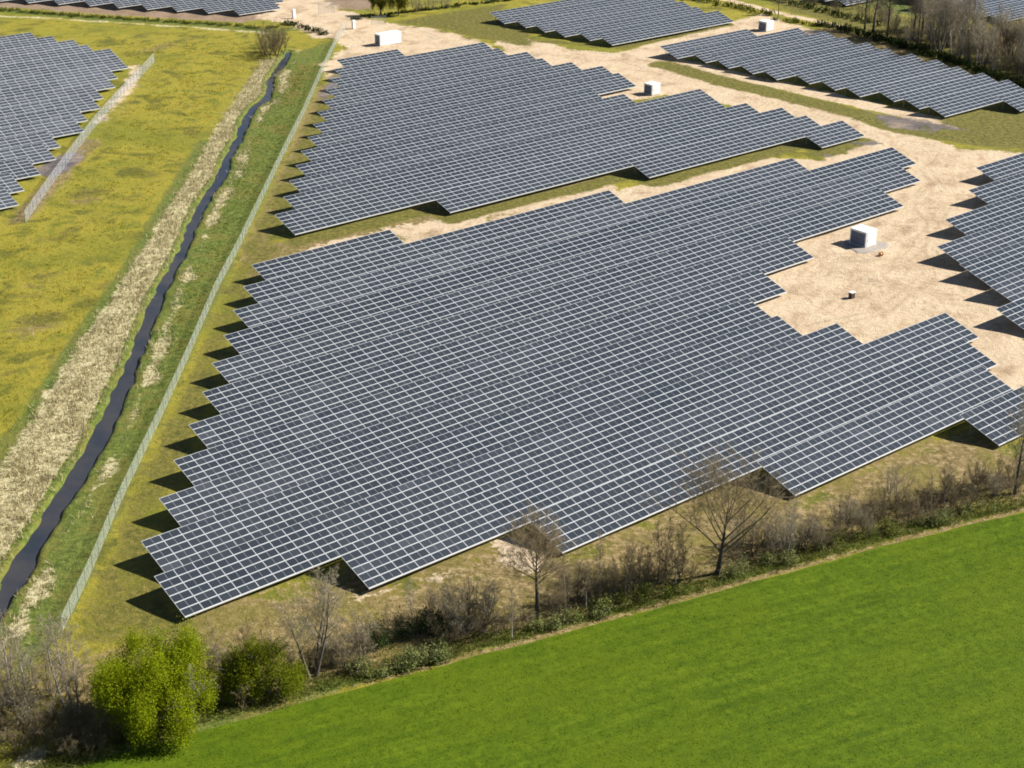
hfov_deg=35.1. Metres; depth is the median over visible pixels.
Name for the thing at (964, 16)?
bare tree
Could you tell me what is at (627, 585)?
bare shrub
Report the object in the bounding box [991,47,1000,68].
bare tree
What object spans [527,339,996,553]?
solar row
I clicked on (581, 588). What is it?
bare shrub
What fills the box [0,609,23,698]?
bare tree
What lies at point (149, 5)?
solar row
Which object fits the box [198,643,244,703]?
bare shrub
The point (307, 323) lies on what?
solar row
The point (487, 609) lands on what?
bare shrub
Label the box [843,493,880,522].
bare shrub
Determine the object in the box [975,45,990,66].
bare shrub
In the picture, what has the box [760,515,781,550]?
bare shrub
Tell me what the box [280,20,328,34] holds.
hedge
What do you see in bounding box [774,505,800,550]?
bare shrub
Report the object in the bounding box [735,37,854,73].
solar row
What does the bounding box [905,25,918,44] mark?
bare shrub
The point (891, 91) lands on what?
solar row
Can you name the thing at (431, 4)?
bare shrub
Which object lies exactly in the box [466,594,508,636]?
bare shrub
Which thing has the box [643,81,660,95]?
transformer station
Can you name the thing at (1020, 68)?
bare shrub
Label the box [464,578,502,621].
bare shrub
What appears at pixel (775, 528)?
bare sapling
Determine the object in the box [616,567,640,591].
bare shrub
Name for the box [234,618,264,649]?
bare shrub
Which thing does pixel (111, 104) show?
wire fence
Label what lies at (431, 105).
solar row
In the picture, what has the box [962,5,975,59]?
bare tree
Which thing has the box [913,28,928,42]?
bare shrub
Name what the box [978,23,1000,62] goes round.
bare tree
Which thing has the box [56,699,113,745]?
bare shrub
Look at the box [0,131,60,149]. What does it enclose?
solar row
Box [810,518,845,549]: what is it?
bare shrub
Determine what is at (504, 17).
solar row
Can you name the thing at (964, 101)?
solar row
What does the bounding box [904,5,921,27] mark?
bare shrub
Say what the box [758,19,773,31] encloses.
transformer station
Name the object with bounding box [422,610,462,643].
bare shrub
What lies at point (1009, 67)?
bare shrub
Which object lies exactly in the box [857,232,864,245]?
door
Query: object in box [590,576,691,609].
bramble patch
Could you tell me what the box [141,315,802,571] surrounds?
solar row
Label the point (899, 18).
bare shrub
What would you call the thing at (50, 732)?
bare shrub
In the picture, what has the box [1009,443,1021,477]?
bare sapling
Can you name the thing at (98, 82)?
solar row
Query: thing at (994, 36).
bare tree
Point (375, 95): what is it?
solar row
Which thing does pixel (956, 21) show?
bare tree
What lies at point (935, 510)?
bare shrub
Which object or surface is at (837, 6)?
bare shrub
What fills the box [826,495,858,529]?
bare shrub
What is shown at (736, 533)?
bare shrub
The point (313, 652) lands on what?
bare shrub
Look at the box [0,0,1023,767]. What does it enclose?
ground
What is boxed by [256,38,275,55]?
bare shrub
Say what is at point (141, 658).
bare tree
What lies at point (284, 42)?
bare shrub
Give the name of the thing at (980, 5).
bare tree
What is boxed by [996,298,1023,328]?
solar row
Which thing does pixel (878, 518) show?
bare shrub
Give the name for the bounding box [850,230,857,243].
door
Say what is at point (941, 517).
bramble patch
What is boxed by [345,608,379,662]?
bare shrub
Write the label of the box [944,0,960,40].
bare tree
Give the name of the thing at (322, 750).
field
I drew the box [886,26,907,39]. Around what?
bare shrub
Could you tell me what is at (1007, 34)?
bare tree
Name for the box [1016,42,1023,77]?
bare tree
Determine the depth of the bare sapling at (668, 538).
170.92 m
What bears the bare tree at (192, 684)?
on the ground at (908, 278)
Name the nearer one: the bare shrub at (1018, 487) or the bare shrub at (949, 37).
the bare shrub at (1018, 487)
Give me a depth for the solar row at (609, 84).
342.96 m
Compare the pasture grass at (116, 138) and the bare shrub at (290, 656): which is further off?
the pasture grass at (116, 138)
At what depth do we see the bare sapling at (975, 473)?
188.41 m
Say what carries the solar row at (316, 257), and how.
on the ground at (908, 278)
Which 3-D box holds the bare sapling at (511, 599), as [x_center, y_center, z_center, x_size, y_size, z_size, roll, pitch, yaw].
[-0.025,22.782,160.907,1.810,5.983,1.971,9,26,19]
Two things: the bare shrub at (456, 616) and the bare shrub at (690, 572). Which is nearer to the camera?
the bare shrub at (456, 616)
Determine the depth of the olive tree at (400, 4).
438.39 m
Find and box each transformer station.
[374,30,401,45]
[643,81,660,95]
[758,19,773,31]
[849,224,877,247]
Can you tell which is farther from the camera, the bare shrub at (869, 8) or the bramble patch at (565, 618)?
the bare shrub at (869, 8)
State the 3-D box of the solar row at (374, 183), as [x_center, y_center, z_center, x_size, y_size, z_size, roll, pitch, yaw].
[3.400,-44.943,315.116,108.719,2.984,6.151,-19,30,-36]
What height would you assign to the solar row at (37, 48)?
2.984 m
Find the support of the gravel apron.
on the ground at (908, 278)
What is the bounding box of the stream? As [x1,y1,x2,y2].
[0,52,289,619]
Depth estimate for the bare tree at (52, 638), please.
146.05 m
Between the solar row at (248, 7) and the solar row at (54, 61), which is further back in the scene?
the solar row at (248, 7)
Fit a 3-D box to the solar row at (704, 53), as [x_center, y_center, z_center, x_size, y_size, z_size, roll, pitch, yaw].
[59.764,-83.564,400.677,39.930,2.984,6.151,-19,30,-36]
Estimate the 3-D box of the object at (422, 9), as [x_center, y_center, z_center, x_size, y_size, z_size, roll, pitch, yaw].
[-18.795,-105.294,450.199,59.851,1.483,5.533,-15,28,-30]
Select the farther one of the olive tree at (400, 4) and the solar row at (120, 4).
the solar row at (120, 4)
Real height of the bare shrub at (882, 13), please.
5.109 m
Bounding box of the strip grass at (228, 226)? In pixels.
[97,65,315,535]
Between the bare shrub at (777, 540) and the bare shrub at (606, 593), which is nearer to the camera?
the bare shrub at (606, 593)
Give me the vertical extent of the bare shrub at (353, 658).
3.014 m
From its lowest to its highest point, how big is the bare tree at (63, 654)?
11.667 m
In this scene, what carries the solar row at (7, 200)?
on the ground at (908, 278)
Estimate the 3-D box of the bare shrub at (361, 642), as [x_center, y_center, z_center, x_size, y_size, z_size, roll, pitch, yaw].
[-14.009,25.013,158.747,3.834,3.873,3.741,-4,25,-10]
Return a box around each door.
[381,35,386,44]
[391,34,396,43]
[653,85,658,93]
[767,23,771,30]
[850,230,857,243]
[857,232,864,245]
[867,232,874,245]
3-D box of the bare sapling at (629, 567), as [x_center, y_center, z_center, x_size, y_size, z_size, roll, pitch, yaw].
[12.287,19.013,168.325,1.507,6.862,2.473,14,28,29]
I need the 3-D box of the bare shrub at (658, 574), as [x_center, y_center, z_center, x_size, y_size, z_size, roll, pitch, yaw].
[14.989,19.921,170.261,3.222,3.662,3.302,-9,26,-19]
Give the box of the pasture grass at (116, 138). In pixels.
[0,42,251,431]
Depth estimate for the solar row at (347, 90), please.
369.84 m
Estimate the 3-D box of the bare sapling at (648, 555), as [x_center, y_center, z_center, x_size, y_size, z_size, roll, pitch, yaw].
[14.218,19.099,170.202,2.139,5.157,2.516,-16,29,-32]
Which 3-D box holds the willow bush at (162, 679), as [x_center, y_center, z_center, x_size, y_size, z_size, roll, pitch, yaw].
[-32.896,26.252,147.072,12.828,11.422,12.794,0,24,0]
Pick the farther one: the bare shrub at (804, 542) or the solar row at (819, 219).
the solar row at (819, 219)
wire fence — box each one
[24,56,154,222]
[61,26,344,630]
[318,1,334,13]
[371,15,385,23]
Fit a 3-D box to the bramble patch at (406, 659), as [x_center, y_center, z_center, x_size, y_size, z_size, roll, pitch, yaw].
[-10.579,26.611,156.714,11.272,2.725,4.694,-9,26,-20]
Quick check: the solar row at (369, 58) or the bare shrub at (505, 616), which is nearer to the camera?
the bare shrub at (505, 616)
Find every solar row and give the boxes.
[0,32,35,42]
[0,36,56,50]
[0,40,78,57]
[0,45,92,65]
[0,49,121,73]
[0,55,128,81]
[0,65,117,89]
[0,74,114,98]
[0,84,103,108]
[0,94,100,117]
[0,106,87,128]
[0,116,84,138]
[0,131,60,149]
[0,143,55,164]
[0,157,40,179]
[0,172,23,194]
[0,186,18,209]
[24,0,49,2]
[54,0,83,4]
[84,0,112,5]
[111,0,141,8]
[137,0,170,10]
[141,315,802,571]
[154,323,862,617]
[159,298,770,526]
[166,0,208,12]
[174,269,786,485]
[189,237,813,448]
[196,0,283,13]
[202,188,903,413]
[212,163,920,383]
[224,147,915,353]
[227,0,280,15]
[233,158,808,327]
[244,190,624,302]
[252,230,403,280]
[275,103,759,234]
[284,98,725,209]
[290,89,717,192]
[296,94,634,176]
[301,90,601,161]
[308,73,636,146]
[313,66,611,133]
[318,62,580,121]
[322,58,551,109]
[326,52,535,97]
[331,48,506,86]
[334,42,491,76]
[335,313,978,588]
[337,49,404,66]
[429,108,795,212]
[490,0,603,24]
[511,0,645,28]
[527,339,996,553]
[531,0,676,32]
[549,1,690,37]
[575,7,704,40]
[596,11,733,45]
[627,115,820,177]
[660,29,756,59]
[688,28,807,63]
[710,31,836,68]
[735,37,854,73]
[757,366,1012,495]
[758,42,878,79]
[790,49,899,84]
[799,121,864,147]
[815,54,924,90]
[834,0,871,6]
[840,60,949,97]
[873,67,971,102]
[897,73,996,110]
[923,80,1022,117]
[937,216,1023,262]
[945,193,1023,234]
[960,241,1023,286]
[960,386,1023,445]
[969,172,1023,204]
[970,0,1023,16]
[976,153,1023,181]
[985,2,1023,23]
[985,268,1023,301]
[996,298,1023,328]
[997,89,1023,111]
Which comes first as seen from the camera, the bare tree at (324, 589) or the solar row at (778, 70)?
the bare tree at (324, 589)
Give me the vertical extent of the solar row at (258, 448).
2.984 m
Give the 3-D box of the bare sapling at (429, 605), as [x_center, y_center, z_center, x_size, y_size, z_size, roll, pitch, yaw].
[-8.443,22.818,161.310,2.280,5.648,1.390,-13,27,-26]
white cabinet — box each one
[291,9,295,17]
[351,20,355,28]
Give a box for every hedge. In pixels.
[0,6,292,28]
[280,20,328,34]
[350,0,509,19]
[683,0,775,14]
[770,15,823,26]
[772,0,882,25]
[814,19,1023,88]
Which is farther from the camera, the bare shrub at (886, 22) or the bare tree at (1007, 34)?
the bare shrub at (886, 22)
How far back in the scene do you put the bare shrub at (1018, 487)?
189.95 m
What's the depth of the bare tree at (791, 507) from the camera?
174.68 m
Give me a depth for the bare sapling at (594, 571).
166.23 m
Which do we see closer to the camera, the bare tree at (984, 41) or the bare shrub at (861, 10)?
the bare tree at (984, 41)
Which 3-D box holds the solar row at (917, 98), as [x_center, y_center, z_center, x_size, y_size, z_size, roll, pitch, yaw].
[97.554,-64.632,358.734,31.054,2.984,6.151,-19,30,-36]
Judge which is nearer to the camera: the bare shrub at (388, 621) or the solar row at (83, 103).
the bare shrub at (388, 621)
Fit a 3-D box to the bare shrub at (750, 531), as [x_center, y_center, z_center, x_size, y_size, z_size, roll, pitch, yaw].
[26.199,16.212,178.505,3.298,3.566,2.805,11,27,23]
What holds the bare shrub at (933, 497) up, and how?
on the ground at (908, 278)
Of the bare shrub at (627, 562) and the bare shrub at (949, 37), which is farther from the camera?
the bare shrub at (949, 37)
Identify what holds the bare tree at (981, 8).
on the ground at (908, 278)
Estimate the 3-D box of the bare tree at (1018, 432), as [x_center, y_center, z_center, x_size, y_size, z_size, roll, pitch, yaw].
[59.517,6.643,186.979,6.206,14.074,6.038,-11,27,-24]
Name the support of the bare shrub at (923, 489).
on the ground at (908, 278)
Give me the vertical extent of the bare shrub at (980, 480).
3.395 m
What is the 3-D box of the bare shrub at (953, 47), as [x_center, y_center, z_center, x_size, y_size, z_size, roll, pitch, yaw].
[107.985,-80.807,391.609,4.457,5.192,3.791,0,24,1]
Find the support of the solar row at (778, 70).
on the ground at (908, 278)
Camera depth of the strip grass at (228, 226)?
287.02 m
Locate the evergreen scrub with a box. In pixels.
[357,600,466,652]
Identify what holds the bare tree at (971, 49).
on the ground at (908, 278)
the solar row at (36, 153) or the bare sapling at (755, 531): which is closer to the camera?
the bare sapling at (755, 531)
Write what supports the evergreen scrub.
on the ground at (908, 278)
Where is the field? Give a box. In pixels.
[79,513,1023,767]
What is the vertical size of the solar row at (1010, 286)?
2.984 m
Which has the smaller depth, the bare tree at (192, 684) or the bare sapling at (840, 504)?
the bare tree at (192, 684)
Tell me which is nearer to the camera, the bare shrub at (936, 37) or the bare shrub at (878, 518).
the bare shrub at (878, 518)
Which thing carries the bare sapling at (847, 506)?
on the ground at (908, 278)
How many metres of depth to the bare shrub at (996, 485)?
188.55 m
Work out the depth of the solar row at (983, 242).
265.64 m
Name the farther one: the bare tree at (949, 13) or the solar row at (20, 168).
the bare tree at (949, 13)
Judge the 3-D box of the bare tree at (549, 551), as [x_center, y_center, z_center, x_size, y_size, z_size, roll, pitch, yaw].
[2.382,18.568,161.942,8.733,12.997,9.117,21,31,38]
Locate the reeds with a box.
[0,50,299,673]
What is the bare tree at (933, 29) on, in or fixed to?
on the ground at (908, 278)
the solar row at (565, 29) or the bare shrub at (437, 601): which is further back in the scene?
the solar row at (565, 29)
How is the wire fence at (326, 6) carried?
on the ground at (908, 278)
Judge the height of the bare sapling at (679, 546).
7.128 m
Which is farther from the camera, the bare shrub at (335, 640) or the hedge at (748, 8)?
the hedge at (748, 8)
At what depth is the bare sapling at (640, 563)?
169.00 m
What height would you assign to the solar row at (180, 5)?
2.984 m
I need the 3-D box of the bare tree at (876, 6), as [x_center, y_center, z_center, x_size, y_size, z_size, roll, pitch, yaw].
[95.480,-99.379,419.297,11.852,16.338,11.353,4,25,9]
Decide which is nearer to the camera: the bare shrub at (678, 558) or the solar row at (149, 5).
the bare shrub at (678, 558)
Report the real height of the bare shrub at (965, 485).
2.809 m
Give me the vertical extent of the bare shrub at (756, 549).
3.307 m
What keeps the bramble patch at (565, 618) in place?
on the ground at (908, 278)
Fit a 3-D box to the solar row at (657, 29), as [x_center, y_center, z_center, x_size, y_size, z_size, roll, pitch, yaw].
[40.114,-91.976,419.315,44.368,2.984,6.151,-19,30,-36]
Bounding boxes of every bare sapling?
[401,579,418,632]
[417,588,437,632]
[505,586,521,638]
[546,578,566,614]
[553,556,574,610]
[571,558,587,602]
[578,555,593,608]
[583,561,599,604]
[591,530,606,600]
[601,561,619,601]
[606,557,621,593]
[619,537,635,595]
[624,536,637,593]
[633,542,650,589]
[639,544,655,584]
[650,520,672,580]
[653,515,675,575]
[670,529,686,584]
[672,524,692,572]
[746,518,760,552]
[768,515,781,549]
[833,491,846,529]
[840,490,854,525]
[864,489,876,513]
[879,489,890,517]
[900,482,913,518]
[925,474,938,511]
[941,466,953,506]
[968,458,982,488]
[994,453,1005,479]
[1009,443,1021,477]
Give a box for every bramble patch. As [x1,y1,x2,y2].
[345,636,457,680]
[528,592,620,633]
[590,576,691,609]
[710,546,800,580]
[806,515,903,551]
[912,497,1005,527]
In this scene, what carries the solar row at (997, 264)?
on the ground at (908, 278)
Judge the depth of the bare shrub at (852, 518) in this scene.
180.50 m
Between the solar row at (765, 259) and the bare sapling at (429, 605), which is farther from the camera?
the solar row at (765, 259)
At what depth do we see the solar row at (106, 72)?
368.20 m
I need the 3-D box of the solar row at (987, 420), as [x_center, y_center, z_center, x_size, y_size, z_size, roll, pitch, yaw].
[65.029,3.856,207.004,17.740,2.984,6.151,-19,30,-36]
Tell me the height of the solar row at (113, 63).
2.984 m
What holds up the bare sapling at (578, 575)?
on the ground at (908, 278)
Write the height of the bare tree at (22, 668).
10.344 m
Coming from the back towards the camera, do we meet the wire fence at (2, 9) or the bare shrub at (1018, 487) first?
the wire fence at (2, 9)
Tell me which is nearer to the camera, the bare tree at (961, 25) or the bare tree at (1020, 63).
the bare tree at (1020, 63)
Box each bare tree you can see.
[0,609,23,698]
[1,625,39,712]
[30,613,82,717]
[41,612,86,712]
[55,611,92,711]
[135,648,149,695]
[181,663,199,719]
[270,564,350,678]
[495,498,585,618]
[638,438,804,575]
[778,490,803,551]
[863,0,878,29]
[863,0,888,31]
[878,0,898,36]
[890,0,932,38]
[905,0,940,37]
[907,0,926,42]
[919,0,950,40]
[923,0,961,51]
[924,0,938,51]
[933,0,952,49]
[939,0,955,46]
[942,0,968,46]
[944,0,959,53]
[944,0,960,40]
[945,0,979,43]
[953,0,968,61]
[956,0,971,51]
[957,10,967,55]
[960,0,977,55]
[962,0,976,57]
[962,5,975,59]
[963,8,984,57]
[965,30,976,64]
[969,9,986,64]
[969,23,999,66]
[970,0,982,21]
[971,0,989,42]
[973,12,1003,56]
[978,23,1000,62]
[985,13,999,60]
[986,19,999,67]
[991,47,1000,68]
[992,4,1023,56]
[996,4,1003,47]
[998,15,1023,60]
[1001,12,1023,62]
[1003,385,1023,494]
[1004,18,1023,56]
[1012,23,1023,71]
[1015,30,1023,69]
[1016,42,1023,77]
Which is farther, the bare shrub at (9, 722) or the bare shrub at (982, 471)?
the bare shrub at (982, 471)
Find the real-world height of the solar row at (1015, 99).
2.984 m
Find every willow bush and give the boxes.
[81,615,221,752]
[212,629,310,705]
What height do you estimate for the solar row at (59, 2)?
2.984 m
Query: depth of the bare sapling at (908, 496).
183.35 m
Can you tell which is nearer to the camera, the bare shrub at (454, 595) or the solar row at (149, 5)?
the bare shrub at (454, 595)
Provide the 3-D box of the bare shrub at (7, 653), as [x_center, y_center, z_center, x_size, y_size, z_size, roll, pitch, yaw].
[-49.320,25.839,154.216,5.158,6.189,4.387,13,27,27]
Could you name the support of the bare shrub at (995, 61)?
on the ground at (908, 278)
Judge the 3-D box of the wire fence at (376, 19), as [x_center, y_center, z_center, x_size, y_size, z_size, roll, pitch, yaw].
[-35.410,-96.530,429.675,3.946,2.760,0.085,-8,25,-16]
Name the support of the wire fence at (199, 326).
on the ground at (908, 278)
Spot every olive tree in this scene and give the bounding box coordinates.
[368,0,388,15]
[386,0,408,14]
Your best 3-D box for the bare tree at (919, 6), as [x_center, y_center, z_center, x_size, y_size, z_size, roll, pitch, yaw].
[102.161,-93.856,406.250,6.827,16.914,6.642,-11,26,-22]
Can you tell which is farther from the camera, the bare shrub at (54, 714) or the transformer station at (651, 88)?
the transformer station at (651, 88)
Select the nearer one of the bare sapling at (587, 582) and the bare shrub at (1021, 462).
the bare sapling at (587, 582)
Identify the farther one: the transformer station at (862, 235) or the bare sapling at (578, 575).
the transformer station at (862, 235)
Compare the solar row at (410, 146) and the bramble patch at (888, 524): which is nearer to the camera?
the bramble patch at (888, 524)
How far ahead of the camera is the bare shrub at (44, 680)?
152.05 m
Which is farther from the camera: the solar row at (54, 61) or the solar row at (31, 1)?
the solar row at (31, 1)
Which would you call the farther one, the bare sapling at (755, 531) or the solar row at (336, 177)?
the solar row at (336, 177)
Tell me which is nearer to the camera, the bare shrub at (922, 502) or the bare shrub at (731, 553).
the bare shrub at (731, 553)
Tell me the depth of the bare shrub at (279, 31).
399.41 m
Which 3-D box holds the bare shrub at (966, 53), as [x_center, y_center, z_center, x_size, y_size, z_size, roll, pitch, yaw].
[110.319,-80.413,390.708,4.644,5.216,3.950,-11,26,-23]
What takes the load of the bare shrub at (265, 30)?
on the ground at (908, 278)
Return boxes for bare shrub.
[0,629,26,681]
[0,644,36,708]
[0,662,14,711]
[0,670,44,723]
[0,672,34,722]
[0,693,24,738]
[0,710,46,759]
[12,689,55,739]
[15,639,67,700]
[16,688,67,727]
[29,656,76,696]
[30,703,75,753]
[45,722,89,757]
[46,684,81,732]
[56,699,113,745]
[61,657,101,696]
[71,698,119,738]
[80,730,113,757]
[198,627,233,686]
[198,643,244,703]
[203,628,238,668]
[214,664,258,708]
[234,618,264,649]
[253,24,280,52]
[256,27,288,59]
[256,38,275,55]
[259,19,288,45]
[260,29,281,53]
[268,32,291,54]
[281,634,320,669]
[300,625,343,669]
[317,623,357,667]
[320,622,345,656]
[328,642,366,674]
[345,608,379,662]
[351,615,385,657]
[370,602,411,634]
[408,0,425,11]
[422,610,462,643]
[423,0,438,9]
[423,578,464,626]
[431,576,477,641]
[436,0,450,8]
[440,572,481,622]
[449,578,501,633]
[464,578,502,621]
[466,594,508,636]
[477,592,520,629]
[501,600,534,629]
[542,583,575,614]
[554,560,591,600]
[568,571,597,598]
[577,568,614,602]
[592,564,617,596]
[603,568,634,596]
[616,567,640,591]
[624,552,655,586]
[636,553,669,588]
[650,550,677,586]
[660,543,692,574]
[669,549,700,581]
[713,538,740,561]
[726,516,750,550]
[736,516,764,544]
[744,526,772,555]
[745,513,770,542]
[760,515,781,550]
[761,517,797,556]
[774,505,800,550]
[786,512,827,541]
[792,514,819,550]
[798,508,828,551]
[803,510,829,549]
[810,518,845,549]
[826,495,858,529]
[826,511,853,537]
[831,0,841,11]
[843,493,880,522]
[844,505,877,536]
[849,0,861,8]
[853,501,875,535]
[855,1,867,15]
[860,501,884,523]
[863,1,875,14]
[863,482,902,521]
[875,481,908,513]
[876,7,893,20]
[878,10,888,25]
[880,462,914,507]
[881,9,902,29]
[886,18,901,32]
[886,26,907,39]
[888,495,928,525]
[890,12,900,27]
[893,26,910,38]
[901,485,929,509]
[902,23,911,41]
[903,24,916,40]
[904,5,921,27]
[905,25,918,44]
[907,496,938,521]
[910,35,927,45]
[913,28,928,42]
[914,480,948,511]
[918,483,947,507]
[926,35,939,49]
[928,27,943,48]
[935,461,967,500]
[941,26,959,47]
[942,471,971,494]
[942,478,969,512]
[944,30,958,47]
[948,480,984,510]
[949,42,971,56]
[950,40,965,58]
[963,42,975,58]
[967,457,990,486]
[967,461,992,488]
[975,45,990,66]
[977,470,1005,492]
[983,465,1023,499]
[985,467,1006,497]
[987,52,1002,69]
[995,58,1014,74]
[1000,46,1015,67]
[1001,456,1023,480]
[1012,56,1022,73]
[1012,442,1023,475]
[1012,469,1023,492]
[1015,58,1023,77]
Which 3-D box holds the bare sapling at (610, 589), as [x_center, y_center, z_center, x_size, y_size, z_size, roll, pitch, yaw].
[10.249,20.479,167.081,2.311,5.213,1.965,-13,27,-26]
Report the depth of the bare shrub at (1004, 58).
385.15 m
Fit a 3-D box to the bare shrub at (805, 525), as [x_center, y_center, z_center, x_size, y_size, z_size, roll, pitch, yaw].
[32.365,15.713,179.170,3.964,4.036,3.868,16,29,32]
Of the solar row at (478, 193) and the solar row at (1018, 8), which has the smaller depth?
the solar row at (478, 193)
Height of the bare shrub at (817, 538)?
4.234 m
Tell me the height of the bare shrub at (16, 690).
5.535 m
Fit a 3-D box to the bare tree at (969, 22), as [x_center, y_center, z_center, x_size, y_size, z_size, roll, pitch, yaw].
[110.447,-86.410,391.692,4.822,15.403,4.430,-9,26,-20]
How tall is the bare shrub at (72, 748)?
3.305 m
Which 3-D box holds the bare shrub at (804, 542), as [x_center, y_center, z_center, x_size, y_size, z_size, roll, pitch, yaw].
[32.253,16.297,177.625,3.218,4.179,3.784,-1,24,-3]
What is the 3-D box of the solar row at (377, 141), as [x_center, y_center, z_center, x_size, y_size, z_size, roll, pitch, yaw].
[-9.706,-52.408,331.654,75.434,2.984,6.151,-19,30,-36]
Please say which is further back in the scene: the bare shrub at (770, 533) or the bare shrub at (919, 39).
the bare shrub at (919, 39)
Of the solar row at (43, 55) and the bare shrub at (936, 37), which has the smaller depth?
the solar row at (43, 55)
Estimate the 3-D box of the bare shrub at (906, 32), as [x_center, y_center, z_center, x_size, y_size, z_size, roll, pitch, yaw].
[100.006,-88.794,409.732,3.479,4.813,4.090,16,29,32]
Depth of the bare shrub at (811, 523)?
177.35 m
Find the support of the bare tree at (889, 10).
on the ground at (908, 278)
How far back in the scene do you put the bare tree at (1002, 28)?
388.61 m
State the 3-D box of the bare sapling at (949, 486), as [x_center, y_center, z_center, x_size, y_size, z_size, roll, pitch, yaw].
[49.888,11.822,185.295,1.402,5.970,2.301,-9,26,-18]
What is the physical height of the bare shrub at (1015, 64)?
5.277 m
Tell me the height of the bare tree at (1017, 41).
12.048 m
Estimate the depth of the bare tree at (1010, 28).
391.05 m
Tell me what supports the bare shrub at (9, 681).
on the ground at (908, 278)
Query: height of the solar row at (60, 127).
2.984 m
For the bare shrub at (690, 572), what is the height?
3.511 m
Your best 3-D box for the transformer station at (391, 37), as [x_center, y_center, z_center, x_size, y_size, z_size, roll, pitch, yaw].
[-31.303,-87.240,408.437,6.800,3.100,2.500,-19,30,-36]
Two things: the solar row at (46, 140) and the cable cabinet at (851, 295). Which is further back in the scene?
the solar row at (46, 140)
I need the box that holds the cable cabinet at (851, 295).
[848,291,855,298]
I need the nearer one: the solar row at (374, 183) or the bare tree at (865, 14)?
the solar row at (374, 183)
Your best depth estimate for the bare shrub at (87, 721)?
146.26 m
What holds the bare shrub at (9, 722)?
on the ground at (908, 278)
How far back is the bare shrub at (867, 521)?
180.42 m
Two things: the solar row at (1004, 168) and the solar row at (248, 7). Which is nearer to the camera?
the solar row at (1004, 168)
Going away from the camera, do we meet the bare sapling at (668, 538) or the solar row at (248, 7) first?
the bare sapling at (668, 538)
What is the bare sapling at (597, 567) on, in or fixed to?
on the ground at (908, 278)
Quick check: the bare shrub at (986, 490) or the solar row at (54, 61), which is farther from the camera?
the solar row at (54, 61)
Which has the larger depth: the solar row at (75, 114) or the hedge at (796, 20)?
the hedge at (796, 20)
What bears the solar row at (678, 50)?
on the ground at (908, 278)
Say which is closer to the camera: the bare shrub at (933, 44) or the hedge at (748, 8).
the bare shrub at (933, 44)
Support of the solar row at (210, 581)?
on the ground at (908, 278)
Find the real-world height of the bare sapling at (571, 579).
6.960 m
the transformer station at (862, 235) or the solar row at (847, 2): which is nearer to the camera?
the transformer station at (862, 235)
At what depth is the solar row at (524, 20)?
436.26 m
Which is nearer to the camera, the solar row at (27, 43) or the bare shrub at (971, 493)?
the bare shrub at (971, 493)
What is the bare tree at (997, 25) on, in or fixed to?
on the ground at (908, 278)
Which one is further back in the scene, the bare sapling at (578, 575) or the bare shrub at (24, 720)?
the bare sapling at (578, 575)
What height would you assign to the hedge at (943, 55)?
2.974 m
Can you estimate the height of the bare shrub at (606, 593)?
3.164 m
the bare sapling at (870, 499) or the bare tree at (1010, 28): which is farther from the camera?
the bare tree at (1010, 28)
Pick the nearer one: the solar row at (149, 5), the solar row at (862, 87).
the solar row at (862, 87)
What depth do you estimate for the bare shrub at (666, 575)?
170.20 m
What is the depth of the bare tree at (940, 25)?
395.40 m
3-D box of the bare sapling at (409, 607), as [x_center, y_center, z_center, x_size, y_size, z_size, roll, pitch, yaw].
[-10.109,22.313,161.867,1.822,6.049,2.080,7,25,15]
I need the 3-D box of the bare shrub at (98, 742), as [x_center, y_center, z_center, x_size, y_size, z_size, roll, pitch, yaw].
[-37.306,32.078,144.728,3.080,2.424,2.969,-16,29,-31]
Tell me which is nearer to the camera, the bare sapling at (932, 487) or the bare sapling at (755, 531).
the bare sapling at (755, 531)
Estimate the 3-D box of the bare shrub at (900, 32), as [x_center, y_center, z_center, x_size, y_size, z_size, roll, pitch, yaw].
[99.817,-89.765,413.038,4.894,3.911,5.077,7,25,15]
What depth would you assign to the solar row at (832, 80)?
374.25 m
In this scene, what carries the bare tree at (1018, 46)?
on the ground at (908, 278)
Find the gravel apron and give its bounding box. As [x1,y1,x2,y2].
[843,239,888,252]
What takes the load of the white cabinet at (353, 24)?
on the ground at (908, 278)
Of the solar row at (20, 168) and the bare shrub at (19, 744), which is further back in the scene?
the solar row at (20, 168)
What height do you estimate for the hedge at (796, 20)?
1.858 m
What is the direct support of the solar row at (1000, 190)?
on the ground at (908, 278)
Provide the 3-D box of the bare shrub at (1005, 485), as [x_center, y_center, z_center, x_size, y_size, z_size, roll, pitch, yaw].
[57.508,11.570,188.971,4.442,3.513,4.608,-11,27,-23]
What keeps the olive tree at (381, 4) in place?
on the ground at (908, 278)
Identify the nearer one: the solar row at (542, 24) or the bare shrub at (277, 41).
the bare shrub at (277, 41)
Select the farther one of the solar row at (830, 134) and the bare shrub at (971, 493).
the solar row at (830, 134)
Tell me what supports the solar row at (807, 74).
on the ground at (908, 278)
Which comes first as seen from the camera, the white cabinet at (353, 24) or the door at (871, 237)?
the door at (871, 237)
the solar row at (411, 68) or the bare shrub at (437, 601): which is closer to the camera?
the bare shrub at (437, 601)
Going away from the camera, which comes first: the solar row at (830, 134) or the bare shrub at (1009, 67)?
the solar row at (830, 134)

